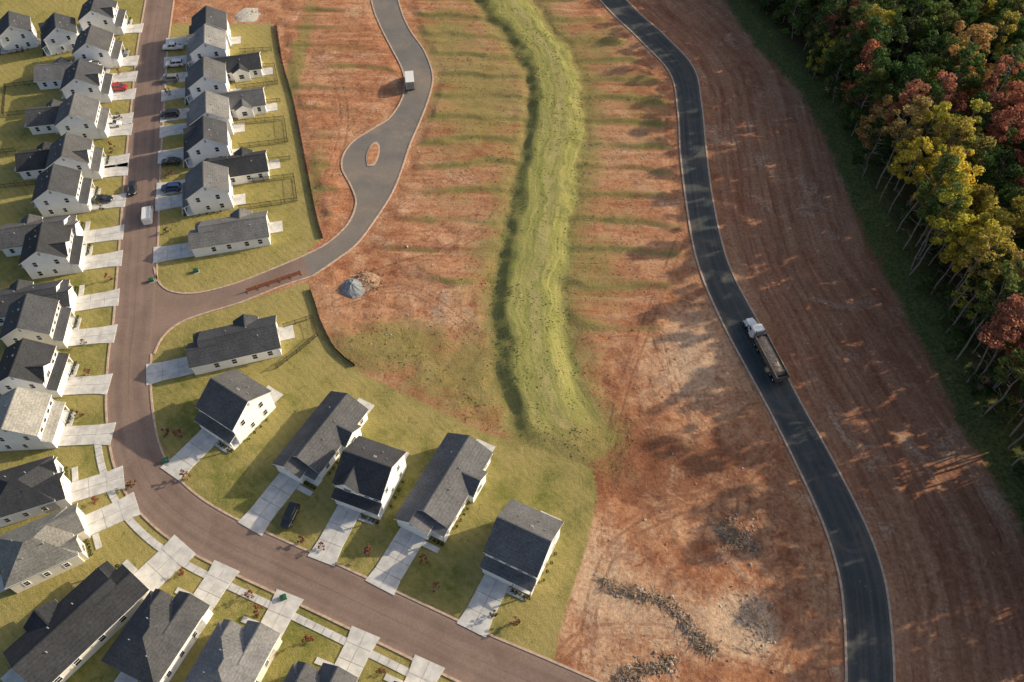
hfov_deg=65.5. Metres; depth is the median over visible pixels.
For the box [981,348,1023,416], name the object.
forest edge tree
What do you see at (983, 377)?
understory shrub
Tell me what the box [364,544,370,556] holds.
young tree
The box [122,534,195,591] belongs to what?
driveway
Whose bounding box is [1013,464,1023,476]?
understory shrub
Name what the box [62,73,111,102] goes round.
walls
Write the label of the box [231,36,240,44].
patio
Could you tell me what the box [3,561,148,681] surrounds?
roof
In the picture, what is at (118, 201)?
driveway
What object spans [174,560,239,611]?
driveway
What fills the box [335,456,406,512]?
walls
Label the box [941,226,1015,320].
forest edge tree
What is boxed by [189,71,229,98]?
walls
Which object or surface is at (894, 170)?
forest edge tree
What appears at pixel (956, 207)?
forest edge tree
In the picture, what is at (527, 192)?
weeds
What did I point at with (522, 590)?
trim
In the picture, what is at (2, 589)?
patio
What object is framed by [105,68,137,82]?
driveway
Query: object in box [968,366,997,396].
understory shrub
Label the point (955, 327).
understory shrub
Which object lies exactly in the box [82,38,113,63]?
windows
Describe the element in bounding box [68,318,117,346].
driveway
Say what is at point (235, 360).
windows
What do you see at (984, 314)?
forest edge tree
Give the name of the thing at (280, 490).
driveway
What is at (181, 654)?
window frames
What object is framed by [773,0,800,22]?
forest edge tree
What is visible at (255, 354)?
window frames
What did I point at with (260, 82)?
yard fence
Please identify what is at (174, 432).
young tree
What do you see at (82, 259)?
garage door
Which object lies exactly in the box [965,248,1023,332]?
forest edge tree
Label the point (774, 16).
understory shrub
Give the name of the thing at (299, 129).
silt fence
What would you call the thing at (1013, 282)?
forest edge tree
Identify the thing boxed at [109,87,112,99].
garage door
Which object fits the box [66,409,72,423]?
foundation shrubs
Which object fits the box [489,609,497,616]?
young tree
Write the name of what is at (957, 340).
understory shrub
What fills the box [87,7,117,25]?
windows
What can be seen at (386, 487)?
window frames
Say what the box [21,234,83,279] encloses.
walls
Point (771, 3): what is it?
forest edge tree
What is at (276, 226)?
patio
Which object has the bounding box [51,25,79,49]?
windows
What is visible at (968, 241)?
forest edge tree
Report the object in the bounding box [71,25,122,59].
roof
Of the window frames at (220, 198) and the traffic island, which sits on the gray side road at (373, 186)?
the traffic island
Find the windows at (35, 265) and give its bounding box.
[32,235,72,275]
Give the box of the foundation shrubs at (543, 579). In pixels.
[510,552,556,599]
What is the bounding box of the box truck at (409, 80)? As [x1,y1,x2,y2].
[405,71,414,89]
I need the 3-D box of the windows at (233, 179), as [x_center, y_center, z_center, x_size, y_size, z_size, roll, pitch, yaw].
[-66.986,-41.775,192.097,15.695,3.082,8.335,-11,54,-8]
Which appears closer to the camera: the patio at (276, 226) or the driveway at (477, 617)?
the driveway at (477, 617)
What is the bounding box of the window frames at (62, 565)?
[22,515,85,585]
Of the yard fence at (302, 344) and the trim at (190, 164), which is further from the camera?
the trim at (190, 164)
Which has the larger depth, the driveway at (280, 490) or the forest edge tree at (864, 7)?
the forest edge tree at (864, 7)
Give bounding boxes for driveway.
[58,412,115,445]
[62,364,112,394]
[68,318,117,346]
[71,466,124,502]
[75,285,119,311]
[82,221,123,244]
[83,246,122,270]
[85,492,139,549]
[91,188,126,210]
[103,162,128,177]
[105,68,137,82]
[105,153,129,167]
[108,112,133,124]
[108,123,132,136]
[112,88,135,100]
[121,50,138,66]
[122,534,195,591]
[125,19,143,33]
[146,356,194,384]
[153,242,194,263]
[155,194,185,214]
[156,179,184,196]
[158,148,186,167]
[159,123,186,137]
[160,108,188,122]
[160,429,229,480]
[161,88,187,104]
[163,72,187,84]
[164,55,189,70]
[166,36,187,44]
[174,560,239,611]
[238,472,312,535]
[240,589,303,638]
[308,504,375,565]
[314,626,379,677]
[365,527,439,594]
[383,655,444,681]
[457,574,525,637]
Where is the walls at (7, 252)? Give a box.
[2,218,82,256]
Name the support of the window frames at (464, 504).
attached to the walls at (472, 499)
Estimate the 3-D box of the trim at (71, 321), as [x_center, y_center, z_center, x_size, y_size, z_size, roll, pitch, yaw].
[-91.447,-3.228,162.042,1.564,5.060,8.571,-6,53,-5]
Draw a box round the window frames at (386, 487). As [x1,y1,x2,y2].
[343,464,401,501]
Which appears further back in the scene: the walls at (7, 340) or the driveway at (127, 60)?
the driveway at (127, 60)
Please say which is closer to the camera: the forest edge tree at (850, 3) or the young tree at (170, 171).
the young tree at (170, 171)
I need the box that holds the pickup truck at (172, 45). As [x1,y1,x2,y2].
[162,41,183,50]
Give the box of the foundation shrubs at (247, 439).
[217,418,268,452]
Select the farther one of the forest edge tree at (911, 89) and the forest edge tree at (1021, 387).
the forest edge tree at (911, 89)
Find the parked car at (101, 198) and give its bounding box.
[91,194,112,203]
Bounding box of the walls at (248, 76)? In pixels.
[229,53,262,81]
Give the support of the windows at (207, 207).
attached to the walls at (207, 196)
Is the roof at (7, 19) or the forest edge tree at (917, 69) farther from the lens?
the roof at (7, 19)
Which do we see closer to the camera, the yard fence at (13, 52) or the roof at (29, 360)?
the roof at (29, 360)
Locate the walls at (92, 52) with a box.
[73,39,120,68]
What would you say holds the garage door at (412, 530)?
attached to the trim at (439, 537)
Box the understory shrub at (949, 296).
[942,284,958,310]
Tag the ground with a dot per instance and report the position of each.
(916, 468)
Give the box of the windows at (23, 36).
[5,23,37,47]
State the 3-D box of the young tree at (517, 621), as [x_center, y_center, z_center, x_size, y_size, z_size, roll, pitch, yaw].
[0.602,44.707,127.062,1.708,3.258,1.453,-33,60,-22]
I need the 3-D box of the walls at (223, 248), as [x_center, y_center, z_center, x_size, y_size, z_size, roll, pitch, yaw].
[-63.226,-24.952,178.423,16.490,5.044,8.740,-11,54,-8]
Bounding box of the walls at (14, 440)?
[0,399,64,450]
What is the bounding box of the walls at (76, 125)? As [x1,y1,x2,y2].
[56,104,107,139]
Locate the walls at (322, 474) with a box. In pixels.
[276,413,367,483]
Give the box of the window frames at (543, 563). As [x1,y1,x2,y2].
[493,536,555,576]
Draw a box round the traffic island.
[366,142,379,166]
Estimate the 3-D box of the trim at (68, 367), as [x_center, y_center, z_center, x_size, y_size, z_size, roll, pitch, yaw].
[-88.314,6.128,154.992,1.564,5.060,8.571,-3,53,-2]
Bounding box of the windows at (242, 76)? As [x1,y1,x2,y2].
[228,70,262,78]
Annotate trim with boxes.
[38,397,69,446]
[43,41,51,55]
[44,349,73,395]
[49,305,75,348]
[66,232,86,272]
[69,283,75,311]
[76,174,95,212]
[88,144,105,178]
[112,4,127,33]
[184,200,193,215]
[185,153,194,167]
[199,410,239,449]
[276,465,322,485]
[335,486,383,519]
[398,520,449,541]
[484,554,536,595]
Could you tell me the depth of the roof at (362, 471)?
137.30 m
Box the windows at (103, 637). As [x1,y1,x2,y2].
[54,616,126,681]
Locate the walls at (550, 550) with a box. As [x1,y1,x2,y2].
[482,530,559,585]
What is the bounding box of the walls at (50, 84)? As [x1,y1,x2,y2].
[36,61,91,89]
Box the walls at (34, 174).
[19,169,44,179]
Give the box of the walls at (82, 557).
[9,507,90,593]
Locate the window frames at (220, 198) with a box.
[195,180,233,209]
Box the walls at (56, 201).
[33,175,90,217]
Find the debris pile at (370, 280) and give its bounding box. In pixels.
[351,267,383,298]
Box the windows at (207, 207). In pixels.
[195,184,233,209]
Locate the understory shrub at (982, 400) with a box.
[970,395,989,415]
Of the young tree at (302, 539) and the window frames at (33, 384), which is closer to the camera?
the young tree at (302, 539)
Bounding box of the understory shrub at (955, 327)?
[938,308,974,337]
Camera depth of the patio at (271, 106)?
208.76 m
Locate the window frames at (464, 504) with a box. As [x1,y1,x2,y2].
[409,466,486,526]
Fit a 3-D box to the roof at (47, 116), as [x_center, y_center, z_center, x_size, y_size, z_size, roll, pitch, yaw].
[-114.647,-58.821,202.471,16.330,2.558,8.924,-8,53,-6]
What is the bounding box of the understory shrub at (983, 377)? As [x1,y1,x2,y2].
[979,365,1009,388]
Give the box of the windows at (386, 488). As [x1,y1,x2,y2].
[344,465,401,500]
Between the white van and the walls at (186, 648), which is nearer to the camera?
the walls at (186, 648)
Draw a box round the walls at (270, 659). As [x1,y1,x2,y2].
[257,637,282,681]
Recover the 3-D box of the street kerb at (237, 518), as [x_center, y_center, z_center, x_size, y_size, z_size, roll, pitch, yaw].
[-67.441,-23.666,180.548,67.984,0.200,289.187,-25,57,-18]
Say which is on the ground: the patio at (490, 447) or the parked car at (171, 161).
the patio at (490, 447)
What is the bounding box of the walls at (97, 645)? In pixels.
[60,592,147,681]
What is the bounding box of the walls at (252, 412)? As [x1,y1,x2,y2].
[200,393,275,443]
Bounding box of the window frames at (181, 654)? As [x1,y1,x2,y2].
[165,630,197,677]
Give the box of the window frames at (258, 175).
[230,156,268,182]
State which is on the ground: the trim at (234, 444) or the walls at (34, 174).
the walls at (34, 174)
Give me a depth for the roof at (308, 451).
144.65 m
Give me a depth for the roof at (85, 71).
207.22 m
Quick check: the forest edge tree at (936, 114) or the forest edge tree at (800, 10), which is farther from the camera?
the forest edge tree at (800, 10)
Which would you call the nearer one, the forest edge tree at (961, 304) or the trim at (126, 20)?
the forest edge tree at (961, 304)
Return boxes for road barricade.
[246,270,301,293]
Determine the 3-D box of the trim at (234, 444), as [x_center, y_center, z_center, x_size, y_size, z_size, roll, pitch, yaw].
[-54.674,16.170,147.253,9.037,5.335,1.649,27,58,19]
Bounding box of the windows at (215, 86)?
[197,84,229,91]
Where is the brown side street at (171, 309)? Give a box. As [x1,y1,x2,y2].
[150,258,310,355]
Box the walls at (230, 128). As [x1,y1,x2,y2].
[197,108,233,135]
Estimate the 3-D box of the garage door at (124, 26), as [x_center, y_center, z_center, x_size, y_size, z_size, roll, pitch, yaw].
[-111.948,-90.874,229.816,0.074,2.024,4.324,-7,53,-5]
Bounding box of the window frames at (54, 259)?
[31,233,72,275]
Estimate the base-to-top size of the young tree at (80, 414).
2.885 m
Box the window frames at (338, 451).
[284,420,363,470]
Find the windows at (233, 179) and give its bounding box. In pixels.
[231,161,268,181]
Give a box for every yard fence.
[0,47,23,54]
[0,180,36,187]
[1,80,35,115]
[233,115,287,146]
[235,63,277,88]
[238,173,296,207]
[239,46,271,51]
[268,155,290,160]
[275,314,317,368]
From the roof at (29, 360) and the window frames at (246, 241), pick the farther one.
the window frames at (246, 241)
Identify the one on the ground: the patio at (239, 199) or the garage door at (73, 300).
the patio at (239, 199)
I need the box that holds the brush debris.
[700,513,764,565]
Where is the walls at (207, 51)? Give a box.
[191,39,229,63]
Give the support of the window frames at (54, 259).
attached to the walls at (46, 263)
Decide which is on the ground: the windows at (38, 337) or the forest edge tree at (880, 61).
the forest edge tree at (880, 61)
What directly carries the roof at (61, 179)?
on the walls at (56, 201)
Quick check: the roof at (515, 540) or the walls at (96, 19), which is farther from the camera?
the walls at (96, 19)
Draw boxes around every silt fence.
[276,24,322,236]
[309,287,354,365]
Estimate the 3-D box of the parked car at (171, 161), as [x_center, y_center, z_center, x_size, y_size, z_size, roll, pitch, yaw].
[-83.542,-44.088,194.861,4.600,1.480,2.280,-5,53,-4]
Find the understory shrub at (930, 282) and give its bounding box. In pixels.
[921,273,937,288]
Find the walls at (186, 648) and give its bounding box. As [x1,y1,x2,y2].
[160,609,212,681]
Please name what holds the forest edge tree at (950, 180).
on the ground
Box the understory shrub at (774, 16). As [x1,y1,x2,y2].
[771,9,783,26]
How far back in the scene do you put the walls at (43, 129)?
201.73 m
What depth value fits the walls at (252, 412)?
147.98 m
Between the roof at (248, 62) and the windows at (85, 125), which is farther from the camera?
the roof at (248, 62)
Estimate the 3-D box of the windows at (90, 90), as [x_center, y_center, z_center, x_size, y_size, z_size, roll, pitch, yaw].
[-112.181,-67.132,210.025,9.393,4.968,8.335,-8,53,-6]
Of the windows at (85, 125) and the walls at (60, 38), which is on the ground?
the walls at (60, 38)
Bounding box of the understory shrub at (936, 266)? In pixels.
[930,261,945,274]
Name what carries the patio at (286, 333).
on the ground
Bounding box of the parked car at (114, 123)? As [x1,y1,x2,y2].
[108,119,121,127]
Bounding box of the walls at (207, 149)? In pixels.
[188,129,231,165]
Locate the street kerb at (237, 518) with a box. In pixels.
[105,0,601,681]
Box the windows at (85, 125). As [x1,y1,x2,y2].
[65,106,99,136]
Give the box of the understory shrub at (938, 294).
[935,285,959,300]
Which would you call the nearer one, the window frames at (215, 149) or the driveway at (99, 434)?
the driveway at (99, 434)
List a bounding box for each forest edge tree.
[757,0,777,14]
[764,0,783,12]
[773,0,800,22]
[780,0,810,38]
[788,0,810,27]
[791,0,820,21]
[795,0,835,49]
[803,24,833,70]
[804,6,832,48]
[805,14,834,50]
[805,32,838,79]
[809,0,843,26]
[812,4,844,55]
[814,0,850,51]
[820,35,859,89]
[822,46,854,102]
[831,0,857,43]
[835,1,868,70]
[837,1,876,54]
[837,46,893,127]
[838,0,866,39]
[838,14,892,87]
[840,3,889,80]
[840,39,883,110]
[849,66,889,135]
[851,117,896,175]
[855,45,875,99]
[855,94,893,156]
[858,98,892,139]
[863,66,905,122]
[866,60,903,109]
[875,94,933,188]
[879,55,928,131]
[879,138,918,201]
[882,79,931,159]
[883,52,925,127]
[886,123,921,175]
[887,136,933,214]
[893,101,953,190]
[896,82,946,153]
[896,102,940,170]
[896,151,944,231]
[902,152,960,249]
[904,143,949,213]
[907,120,966,204]
[909,187,975,275]
[910,180,966,269]
[915,146,983,246]
[919,115,975,207]
[919,172,972,255]
[928,206,975,265]
[931,224,981,294]
[935,162,973,215]
[939,195,1000,266]
[940,183,997,251]
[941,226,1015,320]
[946,219,1007,298]
[946,224,1008,303]
[946,245,1012,332]
[948,210,1015,283]
[951,253,1021,318]
[956,259,1023,359]
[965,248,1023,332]
[966,293,1023,382]
[967,243,1017,300]
[971,280,1023,353]
[977,301,1023,379]
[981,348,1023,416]
[990,336,1023,390]
[992,300,1022,352]
[993,340,1023,387]
[996,340,1019,378]
[1007,433,1023,448]
[1008,383,1023,423]
[1009,418,1023,437]
[1011,454,1023,465]
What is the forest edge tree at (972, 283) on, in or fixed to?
on the ground
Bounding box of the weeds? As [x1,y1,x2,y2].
[291,0,681,472]
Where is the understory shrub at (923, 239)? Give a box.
[918,234,934,249]
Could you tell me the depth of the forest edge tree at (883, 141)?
186.48 m
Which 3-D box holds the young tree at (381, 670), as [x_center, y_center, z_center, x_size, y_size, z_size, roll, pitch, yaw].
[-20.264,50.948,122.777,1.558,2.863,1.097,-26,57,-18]
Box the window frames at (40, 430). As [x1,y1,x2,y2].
[0,400,52,448]
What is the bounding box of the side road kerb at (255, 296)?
[153,0,433,353]
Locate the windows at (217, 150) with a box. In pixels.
[196,130,231,158]
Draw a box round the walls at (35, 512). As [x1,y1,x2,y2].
[0,459,71,527]
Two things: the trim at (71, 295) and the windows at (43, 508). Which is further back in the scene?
the trim at (71, 295)
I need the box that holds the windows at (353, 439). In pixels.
[286,419,362,469]
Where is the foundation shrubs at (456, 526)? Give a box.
[428,507,468,545]
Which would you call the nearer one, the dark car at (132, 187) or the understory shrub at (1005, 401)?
the understory shrub at (1005, 401)
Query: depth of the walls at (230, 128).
199.16 m
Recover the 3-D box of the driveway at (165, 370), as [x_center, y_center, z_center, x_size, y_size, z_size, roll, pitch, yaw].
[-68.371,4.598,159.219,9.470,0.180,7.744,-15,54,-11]
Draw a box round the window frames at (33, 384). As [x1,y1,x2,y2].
[4,353,56,389]
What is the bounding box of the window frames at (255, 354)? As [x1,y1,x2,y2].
[213,324,279,367]
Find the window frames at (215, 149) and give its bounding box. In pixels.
[195,136,231,158]
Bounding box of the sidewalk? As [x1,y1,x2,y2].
[94,444,428,681]
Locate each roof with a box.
[0,11,31,44]
[0,214,79,249]
[0,279,72,317]
[0,293,71,341]
[0,338,69,390]
[0,387,65,442]
[0,456,65,517]
[0,503,84,588]
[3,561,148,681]
[15,141,51,172]
[18,222,83,264]
[25,99,61,127]
[31,163,92,203]
[33,56,100,82]
[38,12,76,48]
[45,132,103,171]
[54,92,109,129]
[60,58,112,93]
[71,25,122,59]
[77,0,125,26]
[101,589,209,681]
[182,160,229,208]
[183,115,227,159]
[184,619,280,681]
[185,56,225,97]
[185,314,280,368]
[186,24,225,62]
[187,90,229,126]
[187,208,269,249]
[189,5,226,34]
[194,369,271,444]
[203,147,268,177]
[211,52,261,74]
[216,87,265,111]
[272,391,368,480]
[283,661,357,681]
[331,436,406,514]
[394,433,492,536]
[479,499,563,591]
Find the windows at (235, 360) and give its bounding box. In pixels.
[214,329,278,367]
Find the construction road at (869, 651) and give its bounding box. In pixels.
[601,0,892,681]
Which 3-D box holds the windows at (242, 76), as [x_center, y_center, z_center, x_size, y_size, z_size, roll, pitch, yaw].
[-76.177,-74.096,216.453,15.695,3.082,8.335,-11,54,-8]
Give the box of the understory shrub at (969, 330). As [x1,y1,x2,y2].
[963,325,984,348]
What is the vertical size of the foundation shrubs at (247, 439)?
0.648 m
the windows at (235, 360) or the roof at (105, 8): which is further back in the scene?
the roof at (105, 8)
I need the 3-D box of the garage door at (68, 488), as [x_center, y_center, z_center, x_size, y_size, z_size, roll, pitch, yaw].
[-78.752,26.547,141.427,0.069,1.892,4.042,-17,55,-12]
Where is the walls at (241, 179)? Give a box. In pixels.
[232,154,269,184]
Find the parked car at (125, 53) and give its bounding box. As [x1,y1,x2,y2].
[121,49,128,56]
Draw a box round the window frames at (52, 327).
[12,307,59,341]
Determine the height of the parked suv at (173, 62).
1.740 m
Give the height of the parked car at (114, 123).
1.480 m
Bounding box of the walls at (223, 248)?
[192,216,270,257]
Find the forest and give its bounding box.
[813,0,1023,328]
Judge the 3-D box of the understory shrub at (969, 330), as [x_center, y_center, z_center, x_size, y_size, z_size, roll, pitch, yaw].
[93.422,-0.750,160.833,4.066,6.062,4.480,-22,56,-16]
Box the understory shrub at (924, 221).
[916,206,928,226]
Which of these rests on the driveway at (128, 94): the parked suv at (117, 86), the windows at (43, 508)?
the parked suv at (117, 86)
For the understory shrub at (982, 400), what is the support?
on the ground
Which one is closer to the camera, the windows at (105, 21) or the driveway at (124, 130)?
the driveway at (124, 130)
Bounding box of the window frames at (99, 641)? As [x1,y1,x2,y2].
[56,615,127,681]
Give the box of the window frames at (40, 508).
[2,465,63,522]
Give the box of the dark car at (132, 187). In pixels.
[126,180,137,195]
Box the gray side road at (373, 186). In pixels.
[302,0,431,274]
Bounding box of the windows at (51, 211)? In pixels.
[44,177,81,213]
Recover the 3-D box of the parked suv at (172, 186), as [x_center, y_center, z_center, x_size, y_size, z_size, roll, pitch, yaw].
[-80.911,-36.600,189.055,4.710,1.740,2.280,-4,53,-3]
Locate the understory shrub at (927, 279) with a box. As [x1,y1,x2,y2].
[915,273,937,293]
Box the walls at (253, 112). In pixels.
[231,89,266,118]
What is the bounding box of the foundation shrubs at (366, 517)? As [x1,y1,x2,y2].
[361,481,404,523]
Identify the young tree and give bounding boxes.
[74,410,83,416]
[91,496,98,504]
[123,480,136,487]
[160,428,168,437]
[165,167,172,177]
[171,427,182,438]
[175,568,183,575]
[179,469,190,480]
[244,590,253,598]
[249,604,263,618]
[297,535,304,543]
[301,635,314,642]
[317,542,324,550]
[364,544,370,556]
[375,667,386,673]
[418,553,428,563]
[432,581,439,592]
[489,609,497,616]
[509,616,520,625]
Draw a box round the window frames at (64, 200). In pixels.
[43,176,81,214]
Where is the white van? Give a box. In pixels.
[141,205,153,224]
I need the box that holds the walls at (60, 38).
[44,26,79,54]
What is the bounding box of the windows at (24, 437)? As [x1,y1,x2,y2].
[0,402,51,448]
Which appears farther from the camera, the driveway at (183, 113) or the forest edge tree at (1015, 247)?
the driveway at (183, 113)
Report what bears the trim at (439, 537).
attached to the walls at (472, 499)
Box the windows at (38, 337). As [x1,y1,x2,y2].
[13,306,59,341]
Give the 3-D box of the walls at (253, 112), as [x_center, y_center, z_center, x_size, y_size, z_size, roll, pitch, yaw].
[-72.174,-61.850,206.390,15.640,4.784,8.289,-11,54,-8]
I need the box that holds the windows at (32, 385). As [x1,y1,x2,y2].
[5,352,55,388]
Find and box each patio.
[0,574,9,592]
[0,668,25,681]
[114,672,137,681]
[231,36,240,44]
[233,123,244,132]
[233,193,245,205]
[262,67,272,75]
[266,102,277,111]
[266,385,282,402]
[268,159,279,169]
[269,221,282,233]
[278,324,294,340]
[357,398,374,414]
[477,439,494,451]
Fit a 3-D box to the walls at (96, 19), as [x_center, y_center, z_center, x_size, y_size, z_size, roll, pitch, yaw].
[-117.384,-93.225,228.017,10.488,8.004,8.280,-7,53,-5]
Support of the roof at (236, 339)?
on the walls at (227, 364)
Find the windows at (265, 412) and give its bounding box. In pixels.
[215,401,267,438]
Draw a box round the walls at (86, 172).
[49,145,102,179]
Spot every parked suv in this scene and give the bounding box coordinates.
[111,82,127,91]
[160,73,178,82]
[160,108,179,118]
[161,182,181,192]
[166,58,183,67]
[280,502,299,528]
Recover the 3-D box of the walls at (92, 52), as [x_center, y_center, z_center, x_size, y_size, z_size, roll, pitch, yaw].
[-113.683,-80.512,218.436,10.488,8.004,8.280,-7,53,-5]
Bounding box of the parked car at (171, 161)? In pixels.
[161,157,180,165]
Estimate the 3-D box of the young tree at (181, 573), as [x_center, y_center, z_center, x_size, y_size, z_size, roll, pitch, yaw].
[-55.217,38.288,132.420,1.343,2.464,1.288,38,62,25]
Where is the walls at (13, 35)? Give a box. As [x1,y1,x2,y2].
[0,24,37,52]
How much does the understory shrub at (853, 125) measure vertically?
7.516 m
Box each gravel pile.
[235,8,260,21]
[339,278,379,302]
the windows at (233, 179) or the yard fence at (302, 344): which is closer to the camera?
the yard fence at (302, 344)
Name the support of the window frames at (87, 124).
attached to the walls at (76, 125)
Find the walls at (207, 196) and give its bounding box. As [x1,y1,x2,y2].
[188,177,233,214]
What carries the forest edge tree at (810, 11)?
on the ground
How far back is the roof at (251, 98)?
204.88 m
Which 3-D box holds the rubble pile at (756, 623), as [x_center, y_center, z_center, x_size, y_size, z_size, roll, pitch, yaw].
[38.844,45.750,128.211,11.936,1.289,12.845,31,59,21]
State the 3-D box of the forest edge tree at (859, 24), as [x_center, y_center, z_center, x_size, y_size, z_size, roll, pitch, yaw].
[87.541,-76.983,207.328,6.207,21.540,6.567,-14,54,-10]
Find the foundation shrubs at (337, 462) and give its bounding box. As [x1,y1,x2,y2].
[304,461,338,488]
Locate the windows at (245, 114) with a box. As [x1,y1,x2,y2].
[231,94,266,115]
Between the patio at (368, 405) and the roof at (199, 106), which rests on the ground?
the patio at (368, 405)
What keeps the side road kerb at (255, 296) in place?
on the ground
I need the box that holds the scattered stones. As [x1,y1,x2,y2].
[320,11,1018,667]
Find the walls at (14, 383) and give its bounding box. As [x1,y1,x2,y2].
[0,350,68,397]
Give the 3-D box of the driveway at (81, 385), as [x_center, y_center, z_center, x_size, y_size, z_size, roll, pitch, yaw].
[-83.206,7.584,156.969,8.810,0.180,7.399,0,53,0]
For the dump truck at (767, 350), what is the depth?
158.29 m
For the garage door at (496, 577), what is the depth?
132.04 m
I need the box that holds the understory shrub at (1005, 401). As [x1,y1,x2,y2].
[994,393,1023,423]
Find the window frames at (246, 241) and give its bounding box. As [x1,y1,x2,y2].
[210,219,269,251]
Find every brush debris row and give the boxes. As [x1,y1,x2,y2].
[594,569,721,661]
[610,647,681,681]
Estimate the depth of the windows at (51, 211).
183.19 m
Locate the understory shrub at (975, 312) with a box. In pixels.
[958,305,978,325]
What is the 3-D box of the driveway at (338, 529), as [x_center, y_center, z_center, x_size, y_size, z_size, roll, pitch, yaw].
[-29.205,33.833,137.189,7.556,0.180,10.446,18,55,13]
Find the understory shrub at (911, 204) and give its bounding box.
[906,194,923,208]
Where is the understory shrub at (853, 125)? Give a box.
[839,102,857,129]
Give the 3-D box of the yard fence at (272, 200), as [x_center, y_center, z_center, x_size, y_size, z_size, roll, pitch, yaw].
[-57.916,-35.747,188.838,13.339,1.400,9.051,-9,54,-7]
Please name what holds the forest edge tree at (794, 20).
on the ground
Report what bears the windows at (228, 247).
attached to the walls at (223, 248)
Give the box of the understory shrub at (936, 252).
[930,250,940,258]
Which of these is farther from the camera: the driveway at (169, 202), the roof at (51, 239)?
the driveway at (169, 202)
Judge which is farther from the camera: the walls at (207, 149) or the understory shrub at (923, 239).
the walls at (207, 149)
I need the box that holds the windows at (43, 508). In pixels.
[3,466,63,521]
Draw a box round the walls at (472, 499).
[397,460,489,539]
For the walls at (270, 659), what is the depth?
124.11 m
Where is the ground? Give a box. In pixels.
[0,0,1023,681]
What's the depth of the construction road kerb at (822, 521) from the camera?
153.51 m
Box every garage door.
[53,422,63,445]
[58,372,67,393]
[64,325,71,345]
[66,479,70,500]
[70,290,76,310]
[77,226,82,235]
[79,252,84,269]
[80,511,89,534]
[88,192,92,208]
[100,160,103,176]
[105,121,109,134]
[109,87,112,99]
[118,51,122,64]
[122,20,125,32]
[200,425,217,438]
[277,466,299,481]
[336,500,360,512]
[399,521,424,537]
[484,570,509,584]
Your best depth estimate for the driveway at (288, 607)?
129.34 m
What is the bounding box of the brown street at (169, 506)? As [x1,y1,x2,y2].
[107,0,595,681]
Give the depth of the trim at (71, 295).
167.34 m
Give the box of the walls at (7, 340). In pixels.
[1,304,70,348]
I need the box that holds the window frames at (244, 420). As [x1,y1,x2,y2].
[207,400,267,439]
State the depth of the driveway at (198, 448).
146.93 m
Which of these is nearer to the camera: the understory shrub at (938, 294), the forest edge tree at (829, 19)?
the understory shrub at (938, 294)
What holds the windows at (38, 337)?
attached to the walls at (7, 340)
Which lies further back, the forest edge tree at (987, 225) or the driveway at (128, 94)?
the driveway at (128, 94)
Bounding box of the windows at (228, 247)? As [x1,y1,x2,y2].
[211,225,269,250]
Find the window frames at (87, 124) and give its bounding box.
[65,105,100,137]
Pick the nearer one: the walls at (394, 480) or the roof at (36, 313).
the walls at (394, 480)
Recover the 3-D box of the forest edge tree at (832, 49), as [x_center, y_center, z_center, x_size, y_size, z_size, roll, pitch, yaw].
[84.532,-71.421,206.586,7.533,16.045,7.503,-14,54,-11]
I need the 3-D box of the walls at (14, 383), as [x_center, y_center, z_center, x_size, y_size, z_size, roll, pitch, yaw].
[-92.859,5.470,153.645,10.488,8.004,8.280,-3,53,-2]
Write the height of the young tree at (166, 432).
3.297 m
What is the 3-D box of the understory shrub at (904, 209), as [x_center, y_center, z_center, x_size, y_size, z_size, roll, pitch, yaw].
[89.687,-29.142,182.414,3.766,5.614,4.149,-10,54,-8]
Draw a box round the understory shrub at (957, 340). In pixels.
[945,331,965,353]
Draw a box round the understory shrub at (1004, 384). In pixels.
[992,368,1020,394]
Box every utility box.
[148,277,154,283]
[162,457,168,464]
[193,267,199,273]
[279,594,286,600]
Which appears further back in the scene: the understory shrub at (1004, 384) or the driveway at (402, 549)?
the understory shrub at (1004, 384)
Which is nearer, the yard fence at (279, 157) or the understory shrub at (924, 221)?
the understory shrub at (924, 221)
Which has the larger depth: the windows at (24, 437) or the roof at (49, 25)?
the roof at (49, 25)
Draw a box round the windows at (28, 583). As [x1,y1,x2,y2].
[23,518,84,585]
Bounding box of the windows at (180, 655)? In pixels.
[166,631,196,676]
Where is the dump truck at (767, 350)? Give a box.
[742,318,789,382]
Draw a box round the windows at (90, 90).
[71,72,103,93]
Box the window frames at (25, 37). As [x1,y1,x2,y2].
[4,22,37,48]
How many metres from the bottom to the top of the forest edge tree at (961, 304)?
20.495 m
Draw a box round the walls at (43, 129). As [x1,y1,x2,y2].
[28,125,58,134]
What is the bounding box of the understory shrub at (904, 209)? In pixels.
[899,203,910,222]
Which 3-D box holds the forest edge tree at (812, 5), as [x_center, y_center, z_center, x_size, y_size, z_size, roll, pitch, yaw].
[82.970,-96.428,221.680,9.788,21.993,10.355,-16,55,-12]
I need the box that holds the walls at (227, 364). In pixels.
[192,322,281,374]
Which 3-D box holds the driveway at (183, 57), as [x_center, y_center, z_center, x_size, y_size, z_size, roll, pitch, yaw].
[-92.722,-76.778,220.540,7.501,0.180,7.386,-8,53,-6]
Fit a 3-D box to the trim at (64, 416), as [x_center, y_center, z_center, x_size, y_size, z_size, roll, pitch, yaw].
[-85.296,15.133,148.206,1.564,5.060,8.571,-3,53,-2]
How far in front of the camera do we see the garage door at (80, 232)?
179.75 m
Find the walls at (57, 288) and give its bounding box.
[0,284,76,325]
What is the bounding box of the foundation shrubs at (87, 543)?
[85,538,92,555]
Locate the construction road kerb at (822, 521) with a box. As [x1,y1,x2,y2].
[599,0,895,681]
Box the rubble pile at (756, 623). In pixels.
[719,577,795,672]
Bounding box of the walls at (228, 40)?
[206,20,230,46]
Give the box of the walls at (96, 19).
[79,6,123,34]

